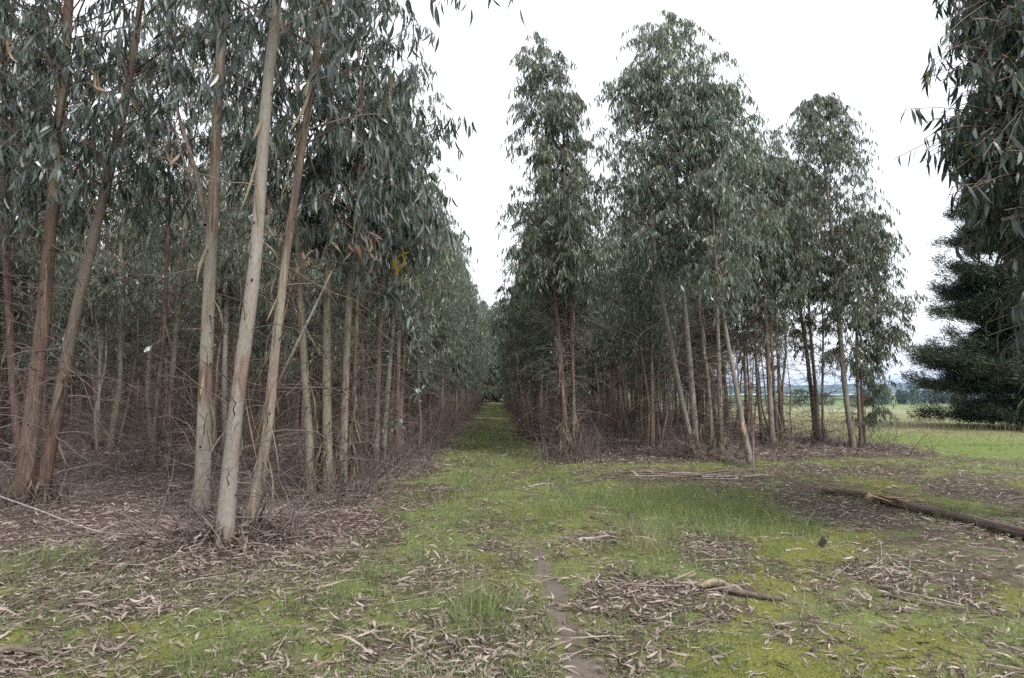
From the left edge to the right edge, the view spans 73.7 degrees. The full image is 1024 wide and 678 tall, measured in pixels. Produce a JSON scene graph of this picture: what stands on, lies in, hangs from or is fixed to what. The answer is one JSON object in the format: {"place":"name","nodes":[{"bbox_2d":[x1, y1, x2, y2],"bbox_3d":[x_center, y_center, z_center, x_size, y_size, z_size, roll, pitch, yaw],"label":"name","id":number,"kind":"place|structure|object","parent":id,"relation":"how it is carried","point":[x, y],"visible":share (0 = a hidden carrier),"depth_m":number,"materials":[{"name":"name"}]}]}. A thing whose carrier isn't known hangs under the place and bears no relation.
{"place":"outdoors","nodes":[
{"label":"outdoors","id":0,"kind":"place"},
{"bbox_2d":[8,0,1003,385],"label":"sky","id":1,"kind":"structure","parent":0,"point":[872,54],"materials":[{"name":"white"}]},
{"bbox_2d":[0,392,1023,677],"bbox_3d":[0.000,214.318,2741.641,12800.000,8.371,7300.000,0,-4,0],"label":"ground","id":2,"kind":"structure","parent":0,"point":[780,644],"depth_m":6.38,"materials":[{"name":"green plant"}]},
{"bbox_2d":[0,3,30,442],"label":"eucalyptus tree","id":3,"kind":"object","parent":2,"relation":"on","point":[17,196],"visible":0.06,"depth_m":14.11,"materials":[{"name":"green plant"}]},
{"bbox_2d":[0,644,45,653],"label":"fallen branch","id":4,"kind":"object","parent":2,"relation":"on","point":[10,646],"visible":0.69,"depth_m":4.28,"materials":[{"name":"brown wood"}]},
{"bbox_2d":[0,120,70,442],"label":"eucalyptus tree","id":5,"kind":"object","parent":2,"relation":"on","point":[31,316],"visible":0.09,"depth_m":21.44,"materials":[{"name":"green plant"}]},
{"bbox_2d":[0,40,94,463],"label":"eucalyptus tree","id":6,"kind":"object","parent":2,"relation":"on","point":[28,244],"visible":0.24,"depth_m":15.94,"materials":[{"name":"green plant"}]},
{"bbox_2d":[9,176,112,437],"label":"eucalyptus tree","id":7,"kind":"object","parent":2,"relation":"on","point":[45,403],"visible":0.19,"depth_m":24.79,"materials":[{"name":"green plant"}]},
{"bbox_2d":[0,496,123,538],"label":"dead branch","id":8,"kind":"object","parent":2,"relation":"on","point":[56,516],"visible":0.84,"depth_m":7.99,"materials":[{"name":"grey wood"}]},
{"bbox_2d":[0,560,134,632],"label":"fallen branch","id":9,"kind":"object","parent":2,"relation":"on","point":[123,568],"visible":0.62,"depth_m":5.33,"materials":[{"name":"brown wood"}]},
{"bbox_2d":[26,185,109,425],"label":"eucalyptus tree","id":10,"kind":"object","parent":2,"relation":"on","point":[53,337],"visible":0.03,"depth_m":30.47,"materials":[{"name":"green plant"}]},
{"bbox_2d":[49,216,115,424],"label":"eucalyptus tree","id":11,"kind":"object","parent":2,"relation":"on","point":[79,391],"visible":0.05,"depth_m":33.50,"materials":[{"name":"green plant"}]},
{"bbox_2d":[0,529,167,541],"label":"dead branch","id":12,"kind":"object","parent":2,"relation":"on","point":[73,534],"visible":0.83,"depth_m":7.17,"materials":[{"name":"brown wood"}]},
{"bbox_2d":[84,334,116,416],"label":"eucalyptus tree","id":13,"kind":"object","parent":2,"relation":"on","point":[104,393],"visible":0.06,"depth_m":42.41,"materials":[{"name":"green plant"}]},
{"bbox_2d":[27,46,186,452],"bbox_3d":[-11.510,-2.721,19.731,4.103,12.071,4.102,-2,-5,30],"label":"eucalyptus tree","id":14,"kind":"object","parent":2,"relation":"on","point":[98,387],"visible":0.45,"depth_m":19.33,"materials":[{"name":"green plant"}]},
{"bbox_2d":[101,226,153,420],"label":"eucalyptus tree","id":15,"kind":"object","parent":2,"relation":"on","point":[140,372],"visible":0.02,"depth_m":36.87,"materials":[{"name":"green plant"}]},
{"bbox_2d":[83,183,173,430],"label":"eucalyptus tree","id":16,"kind":"object","parent":2,"relation":"on","point":[131,355],"visible":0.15,"depth_m":28.34,"materials":[{"name":"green plant"}]},
{"bbox_2d":[0,0,265,511],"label":"eucalyptus tree","id":17,"kind":"object","parent":2,"relation":"on","point":[36,28],"visible":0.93,"depth_m":10.20,"materials":[{"name":"green plant"}]},
{"bbox_2d":[132,334,158,415],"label":"eucalyptus tree","id":18,"kind":"object","parent":2,"relation":"on","point":[137,406],"visible":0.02,"depth_m":47.04,"materials":[{"name":"green plant"}]},
{"bbox_2d":[48,0,252,476],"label":"eucalyptus tree","id":19,"kind":"object","parent":2,"relation":"on","point":[170,26],"visible":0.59,"depth_m":14.54,"materials":[{"name":"green plant"}]},
{"bbox_2d":[95,125,232,442],"bbox_3d":[-11.911,-2.086,23.448,4.164,11.311,4.164,2,-5,-29],"label":"eucalyptus tree","id":20,"kind":"object","parent":2,"relation":"on","point":[151,341],"visible":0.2,"depth_m":23.07,"materials":[{"name":"green plant"}]},
{"bbox_2d":[152,206,200,424],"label":"eucalyptus tree","id":21,"kind":"object","parent":2,"relation":"on","point":[188,389],"visible":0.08,"depth_m":33.01,"materials":[{"name":"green plant"}]},
{"bbox_2d":[161,175,249,433],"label":"eucalyptus tree","id":22,"kind":"object","parent":2,"relation":"on","point":[199,334],"visible":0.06,"depth_m":26.18,"materials":[{"name":"green plant"}]},
{"bbox_2d":[176,222,239,421],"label":"eucalyptus tree","id":23,"kind":"object","parent":2,"relation":"on","point":[193,351],"depth_m":35.44,"materials":[{"name":"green plant"}]},
{"bbox_2d":[168,190,263,429],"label":"eucalyptus tree","id":24,"kind":"object","parent":2,"relation":"on","point":[230,350],"visible":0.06,"depth_m":29.71,"materials":[{"name":"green plant"}]},
{"bbox_2d":[159,24,322,457],"bbox_3d":[-7.310,-2.778,18.270,3.994,12.014,3.995,-3,-5,30],"label":"eucalyptus tree","id":25,"kind":"object","parent":2,"relation":"on","point":[227,286],"visible":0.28,"depth_m":17.96,"materials":[{"name":"green plant"}]},
{"bbox_2d":[244,318,265,418],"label":"eucalyptus tree","id":26,"kind":"object","parent":2,"relation":"on","point":[251,390],"visible":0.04,"depth_m":42.04,"materials":[{"name":"green plant"}]},
{"bbox_2d":[0,0,528,571],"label":"eucalyptus tree","id":27,"kind":"object","parent":2,"relation":"on","point":[330,30],"visible":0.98,"depth_m":7.89,"materials":[{"name":"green plant"}]},
{"bbox_2d":[216,136,322,444],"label":"eucalyptus tree","id":28,"kind":"object","parent":2,"relation":"on","point":[260,347],"visible":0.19,"depth_m":21.44,"materials":[{"name":"green plant"}]},
{"bbox_2d":[247,227,306,423],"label":"eucalyptus tree","id":29,"kind":"object","parent":2,"relation":"on","point":[283,396],"visible":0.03,"depth_m":33.74,"materials":[{"name":"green plant"}]},
{"bbox_2d":[257,317,311,420],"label":"eucalyptus tree","id":30,"kind":"object","parent":2,"relation":"on","point":[294,403],"visible":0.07,"depth_m":37.06,"materials":[{"name":"green plant"}]},
{"bbox_2d":[0,349,595,403],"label":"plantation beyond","id":31,"kind":"object","parent":2,"relation":"on","point":[245,397],"depth_m":91.75,"materials":[{"name":"green plant"}]},
{"bbox_2d":[277,270,332,391],"bbox_3d":[-4.639,0.866,13.092,0.738,3.590,5.880,3,-5,-30],"label":"dead pole","id":32,"kind":"object","parent":2,"relation":"on","point":[299,338],"visible":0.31,"depth_m":10.65,"materials":[{"name":"grey wood"}]},
{"bbox_2d":[269,180,345,437],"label":"eucalyptus tree","id":33,"kind":"object","parent":2,"relation":"on","point":[310,356],"visible":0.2,"depth_m":24.70,"materials":[{"name":"green plant"}]},
{"bbox_2d":[296,194,360,430],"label":"eucalyptus tree","id":34,"kind":"object","parent":2,"relation":"on","point":[333,323],"visible":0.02,"depth_m":28.09,"materials":[{"name":"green plant"}]},
{"bbox_2d":[194,0,477,503],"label":"eucalyptus tree","id":35,"kind":"object","parent":2,"relation":"on","point":[346,239],"visible":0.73,"depth_m":11.27,"materials":[{"name":"green plant"}]},
{"bbox_2d":[297,548,395,554],"bbox_3d":[-1.688,2.189,7.006,0.994,0.133,0.102,1,-5,-15],"label":"fallen branch","id":36,"kind":"object","parent":2,"relation":"on","point":[304,550],"visible":0.69,"depth_m":6.96,"materials":[{"name":"brown wood"}]},
{"bbox_2d":[331,208,375,423],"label":"eucalyptus tree","id":37,"kind":"object","parent":2,"relation":"on","point":[337,377],"visible":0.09,"depth_m":31.82,"materials":[{"name":"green plant"}]},
{"bbox_2d":[332,247,388,421],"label":"eucalyptus tree","id":38,"kind":"object","parent":2,"relation":"on","point":[368,363],"visible":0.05,"depth_m":34.98,"materials":[{"name":"green plant"}]},
{"bbox_2d":[356,246,394,419],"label":"eucalyptus tree","id":39,"kind":"object","parent":2,"relation":"on","point":[372,359],"visible":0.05,"depth_m":38.51,"materials":[{"name":"green plant"}]},
{"bbox_2d":[292,60,479,476],"bbox_3d":[-2.826,-1.685,14.952,3.926,9.175,3.491,-3,-5,34],"label":"eucalyptus tree","id":40,"kind":"object","parent":2,"relation":"on","point":[369,304],"visible":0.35,"depth_m":14.68,"materials":[{"name":"green plant"}]},
{"bbox_2d":[360,142,450,459],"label":"eucalyptus tree","id":41,"kind":"object","parent":2,"relation":"on","point":[415,362],"visible":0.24,"depth_m":17.59,"materials":[{"name":"green plant"}]},
{"bbox_2d":[367,171,469,443],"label":"eucalyptus tree","id":42,"kind":"object","parent":2,"relation":"on","point":[446,314],"visible":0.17,"depth_m":21.28,"materials":[{"name":"green plant"}]},
{"bbox_2d":[396,204,468,435],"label":"eucalyptus tree","id":43,"kind":"object","parent":2,"relation":"on","point":[437,386],"visible":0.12,"depth_m":24.69,"materials":[{"name":"green plant"}]},
{"bbox_2d":[416,237,468,430],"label":"eucalyptus tree","id":44,"kind":"object","parent":2,"relation":"on","point":[452,334],"visible":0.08,"depth_m":28.06,"materials":[{"name":"green plant"}]},
{"bbox_2d":[432,217,472,427],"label":"eucalyptus tree","id":45,"kind":"object","parent":2,"relation":"on","point":[460,341],"visible":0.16,"depth_m":31.60,"materials":[{"name":"green plant"}]},
{"bbox_2d":[432,233,475,420],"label":"eucalyptus tree","id":46,"kind":"object","parent":2,"relation":"on","point":[460,377],"visible":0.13,"depth_m":34.91,"materials":[{"name":"green plant"}]},
{"bbox_2d":[436,260,484,416],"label":"eucalyptus tree","id":47,"kind":"object","parent":2,"relation":"on","point":[476,353],"visible":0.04,"depth_m":41.93,"materials":[{"name":"green plant"}]},
{"bbox_2d":[446,262,490,420],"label":"eucalyptus tree","id":48,"kind":"object","parent":2,"relation":"on","point":[469,305],"visible":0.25,"depth_m":37.75,"materials":[{"name":"green plant"}]},
{"bbox_2d":[452,248,484,415],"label":"eucalyptus tree","id":49,"kind":"object","parent":2,"relation":"on","point":[470,373],"visible":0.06,"depth_m":45.02,"materials":[{"name":"green plant"}]},
{"bbox_2d":[460,308,482,411],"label":"eucalyptus tree","id":50,"kind":"object","parent":2,"relation":"on","point":[471,355],"visible":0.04,"depth_m":48.76,"materials":[{"name":"green plant"}]},
{"bbox_2d":[0,370,943,517],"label":"undergrowth","id":51,"kind":"object","parent":2,"relation":"on","point":[475,410],"visible":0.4,"depth_m":18.10,"materials":[{"name":"brown plant"}]},
{"bbox_2d":[459,319,484,409],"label":"eucalyptus tree","id":52,"kind":"object","parent":2,"relation":"on","point":[478,369],"visible":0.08,"depth_m":52.04,"materials":[{"name":"green plant"}]},
{"bbox_2d":[468,281,494,403],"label":"eucalyptus tree","id":53,"kind":"object","parent":2,"relation":"on","point":[480,325],"visible":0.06,"depth_m":62.81,"materials":[{"name":"green plant"}]},
{"bbox_2d":[472,310,492,399],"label":"eucalyptus tree","id":54,"kind":"object","parent":2,"relation":"on","point":[489,347],"visible":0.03,"depth_m":68.96,"materials":[{"name":"green plant"}]},
{"bbox_2d":[478,301,498,401],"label":"eucalyptus tree","id":55,"kind":"object","parent":2,"relation":"on","point":[482,306],"visible":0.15,"depth_m":98.11,"materials":[{"name":"green plant"}]},
{"bbox_2d":[479,309,502,402],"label":"eucalyptus tree","id":56,"kind":"object","parent":2,"relation":"on","point":[489,380],"visible":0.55,"depth_m":97.31,"materials":[{"name":"green plant"}]},
{"bbox_2d":[485,301,502,402],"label":"eucalyptus tree","id":57,"kind":"object","parent":2,"relation":"on","point":[496,309],"visible":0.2,"depth_m":98.81,"materials":[{"name":"green plant"}]},
{"bbox_2d":[486,310,513,401],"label":"eucalyptus tree","id":58,"kind":"object","parent":2,"relation":"on","point":[502,314],"visible":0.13,"depth_m":97.44,"materials":[{"name":"green plant"}]},
{"bbox_2d":[494,295,516,412],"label":"eucalyptus tree","id":59,"kind":"object","parent":2,"relation":"on","point":[506,361],"visible":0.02,"depth_m":50.80,"materials":[{"name":"green plant"}]},
{"bbox_2d":[0,426,1023,677],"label":"leaf litter","id":60,"kind":"object","parent":2,"relation":"on","point":[266,530],"visible":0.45,"depth_m":6.09,"materials":[{"name":"brown plant"}]},
{"bbox_2d":[3,443,1023,677],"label":"moss","id":61,"kind":"object","parent":2,"relation":"on","point":[626,620],"visible":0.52,"depth_m":5.21,"materials":[{"name":"green plant"}]},
{"bbox_2d":[501,277,538,422],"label":"eucalyptus tree","id":62,"kind":"object","parent":2,"relation":"on","point":[505,338],"visible":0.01,"depth_m":36.68,"materials":[{"name":"green plant"}]},
{"bbox_2d":[497,231,554,432],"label":"eucalyptus tree","id":63,"kind":"object","parent":2,"relation":"on","point":[527,384],"visible":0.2,"depth_m":26.42,"materials":[{"name":"green plant"}]},
{"bbox_2d":[504,226,557,423],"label":"eucalyptus tree","id":64,"kind":"object","parent":2,"relation":"on","point":[519,357],"visible":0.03,"depth_m":29.49,"materials":[{"name":"green plant"}]},
{"bbox_2d":[483,166,592,440],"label":"eucalyptus tree","id":65,"kind":"object","parent":2,"relation":"on","point":[518,321],"visible":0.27,"depth_m":22.94,"materials":[{"name":"green plant"}]},
{"bbox_2d":[541,617,554,646],"bbox_3d":[0.253,2.008,4.681,0.048,0.062,0.462,1,-4,-7],"label":"fallen branch","id":66,"kind":"object","parent":2,"relation":"on","point":[550,634],"visible":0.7,"depth_m":4.67,"materials":[{"name":"brown wood"}]},
{"bbox_2d":[509,137,616,448],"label":"eucalyptus tree","id":67,"kind":"object","parent":2,"relation":"on","point":[545,337],"visible":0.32,"depth_m":19.69,"materials":[{"name":"green plant"}]},
{"bbox_2d":[493,31,633,463],"bbox_3d":[1.171,-2.224,16.765,3.261,10.616,3.072,-4,-6,43],"label":"eucalyptus tree","id":68,"kind":"object","parent":2,"relation":"on","point":[554,111],"visible":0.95,"depth_m":16.51,"materials":[{"name":"green plant"}]},
{"bbox_2d":[575,251,614,420],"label":"eucalyptus tree","id":69,"kind":"object","parent":2,"relation":"on","point":[583,390],"visible":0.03,"depth_m":36.91,"materials":[{"name":"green plant"}]},
{"bbox_2d":[574,295,622,423],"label":"eucalyptus tree","id":70,"kind":"object","parent":2,"relation":"on","point":[595,388],"visible":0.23,"depth_m":34.26,"materials":[{"name":"green plant"}]},
{"bbox_2d":[579,238,641,428],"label":"eucalyptus tree","id":71,"kind":"object","parent":2,"relation":"on","point":[604,370],"visible":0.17,"depth_m":30.37,"materials":[{"name":"green plant"}]},
{"bbox_2d":[577,216,648,432],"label":"eucalyptus tree","id":72,"kind":"object","parent":2,"relation":"on","point":[599,315],"visible":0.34,"depth_m":27.48,"materials":[{"name":"green plant"}]},
{"bbox_2d":[622,289,644,418],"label":"eucalyptus tree","id":73,"kind":"object","parent":2,"relation":"on","point":[632,385],"visible":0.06,"depth_m":40.65,"materials":[{"name":"green plant"}]},
{"bbox_2d":[592,201,682,439],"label":"eucalyptus tree","id":74,"kind":"object","parent":2,"relation":"on","point":[624,352],"visible":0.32,"depth_m":23.83,"materials":[{"name":"green plant"}]},
{"bbox_2d":[597,163,696,447],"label":"eucalyptus tree","id":75,"kind":"object","parent":2,"relation":"on","point":[642,307],"visible":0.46,"depth_m":20.61,"materials":[{"name":"green plant"}]},
{"bbox_2d":[631,302,672,421],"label":"eucalyptus tree","id":76,"kind":"object","parent":2,"relation":"on","point":[661,386],"visible":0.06,"depth_m":36.50,"materials":[{"name":"green plant"}]},
{"bbox_2d":[630,263,684,424],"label":"eucalyptus tree","id":77,"kind":"object","parent":2,"relation":"on","point":[666,367],"visible":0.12,"depth_m":33.98,"materials":[{"name":"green plant"}]},
{"bbox_2d":[659,294,689,418],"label":"eucalyptus tree","id":78,"kind":"object","parent":2,"relation":"on","point":[671,374],"visible":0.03,"depth_m":40.25,"materials":[{"name":"green plant"}]},
{"bbox_2d":[653,232,710,428],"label":"eucalyptus tree","id":79,"kind":"object","parent":2,"relation":"on","point":[675,399],"visible":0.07,"depth_m":30.56,"materials":[{"name":"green plant"}]},
{"bbox_2d":[579,9,805,461],"bbox_3d":[4.428,-2.518,17.253,5.626,11.433,4.406,0,-4,0],"label":"eucalyptus tree","id":80,"kind":"object","parent":2,"relation":"on","point":[674,116],"visible":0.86,"depth_m":16.86,"materials":[{"name":"green plant"}]},
{"bbox_2d":[667,268,737,430],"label":"eucalyptus tree","id":81,"kind":"object","parent":2,"relation":"on","point":[695,350],"visible":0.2,"depth_m":27.23,"materials":[{"name":"green plant"}]},
{"bbox_2d":[671,161,775,438],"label":"eucalyptus tree","id":82,"kind":"object","parent":2,"relation":"on","point":[708,335],"visible":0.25,"depth_m":23.95,"materials":[{"name":"green plant"}]},
{"bbox_2d":[704,301,746,425],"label":"eucalyptus tree","id":83,"kind":"object","parent":2,"relation":"on","point":[723,398],"visible":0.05,"depth_m":32.56,"materials":[{"name":"green plant"}]},
{"bbox_2d":[698,469,762,473],"bbox_3d":[4.363,2.682,13.809,1.737,0.073,0.059,2,-5,-20],"label":"bark stick","id":84,"kind":"object","parent":2,"relation":"on","point":[727,470],"visible":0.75,"depth_m":13.77,"materials":[{"name":"brown wood"}]},
{"bbox_2d":[671,169,801,471],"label":"eucalyptus tree","id":85,"kind":"object","parent":2,"relation":"on","point":[716,196],"visible":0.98,"depth_m":15.38,"materials":[{"name":"green plant"}]},
{"bbox_2d":[700,578,782,601],"bbox_3d":[1.829,1.988,5.443,0.623,0.120,0.135,-2,-5,24],"label":"rotten log","id":86,"kind":"object","parent":2,"relation":"on","point":[714,583],"visible":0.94,"depth_m":5.46,"materials":[{"name":"brown wood"}]},
{"bbox_2d":[715,268,785,429],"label":"eucalyptus tree","id":87,"kind":"object","parent":2,"relation":"on","point":[748,380],"visible":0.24,"depth_m":29.50,"materials":[{"name":"green plant"}]},
{"bbox_2d":[751,402,753,468],"bbox_3d":[5.149,2.082,14.606,0.053,1.443,1.042,-2,-5,20],"label":"dead pole","id":88,"kind":"object","parent":2,"relation":"on","point":[753,438],"visible":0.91,"depth_m":14.82,"materials":[{"name":"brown wood"}]},
{"bbox_2d":[691,127,837,450],"bbox_3d":[7.561,-1.490,20.274,4.423,9.615,4.718,0,-4,0],"label":"eucalyptus tree","id":89,"kind":"object","parent":2,"relation":"on","point":[781,183],"visible":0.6,"depth_m":19.94,"materials":[{"name":"green plant"}]},
{"bbox_2d":[738,253,819,434],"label":"eucalyptus tree","id":90,"kind":"object","parent":2,"relation":"on","point":[785,347],"visible":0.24,"depth_m":26.17,"materials":[{"name":"green plant"}]},
{"bbox_2d":[785,388,809,406],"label":"paddock bush","id":91,"kind":"object","parent":2,"relation":"on","point":[798,395],"visible":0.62,"depth_m":188.40,"materials":[{"name":"green plant"}]},
{"bbox_2d":[754,166,858,442],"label":"eucalyptus tree","id":92,"kind":"object","parent":2,"relation":"on","point":[808,348],"visible":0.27,"depth_m":22.54,"materials":[{"name":"green plant"}]},
{"bbox_2d":[815,534,828,546],"bbox_3d":[3.186,2.111,7.042,0.089,0.226,0.174,3,-5,-37],"label":"tree stump","id":93,"kind":"object","parent":2,"relation":"on","point":[822,541],"visible":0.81,"depth_m":6.99,"materials":[{"name":"wood"}]},
{"bbox_2d":[767,92,927,449],"bbox_3d":[9.820,-2.166,20.265,4.552,10.964,4.195,0,-4,0],"label":"eucalyptus tree","id":94,"kind":"object","parent":2,"relation":"on","point":[860,227],"visible":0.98,"depth_m":20.12,"materials":[{"name":"green plant"}]},
{"bbox_2d":[881,593,922,604],"bbox_3d":[3.039,2.031,5.327,0.045,0.039,0.321,2,-5,-29],"label":"fallen branch","id":95,"kind":"object","parent":2,"relation":"on","point":[894,596],"visible":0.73,"depth_m":5.34,"materials":[{"name":"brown wood"}]},
{"bbox_2d":[852,388,986,404],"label":"woodland belt","id":96,"kind":"object","parent":2,"relation":"on","point":[901,396],"visible":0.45,"depth_m":488.85,"materials":[{"name":"green plant"}]},
{"bbox_2d":[820,487,1023,540],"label":"fallen log","id":97,"kind":"object","parent":2,"relation":"on","point":[1013,531],"visible":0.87,"depth_m":8.82,"materials":[{"name":"brown wood"}]},
{"bbox_2d":[891,160,1023,429],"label":"pine tree","id":98,"kind":"object","parent":2,"relation":"on","point":[971,365],"visible":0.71,"depth_m":29.66,"materials":[{"name":"green plant"}]},
{"bbox_2d":[894,0,1023,417],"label":"eucalyptus tree","id":99,"kind":"object","parent":2,"relation":"on","point":[986,144],"visible":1,"depth_m":6.74,"materials":[{"name":"green plant"}]},
{"bbox_2d":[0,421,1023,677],"bbox_3d":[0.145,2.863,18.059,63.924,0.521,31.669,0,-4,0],"label":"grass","id":100,"kind":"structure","parent":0,"point":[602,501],"depth_m":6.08,"materials":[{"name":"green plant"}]},
{"bbox_2d":[427,413,1023,604],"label":"dry grass","id":101,"kind":"structure","parent":0,"point":[829,421],"depth_m":7.90,"materials":[{"name":"plant"}]},
{"bbox_2d":[627,382,955,392],"bbox_3d":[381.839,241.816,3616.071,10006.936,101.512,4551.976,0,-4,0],"label":"hills","id":102,"kind":"structure","parent":0,"point":[894,389],"depth_m":3600.36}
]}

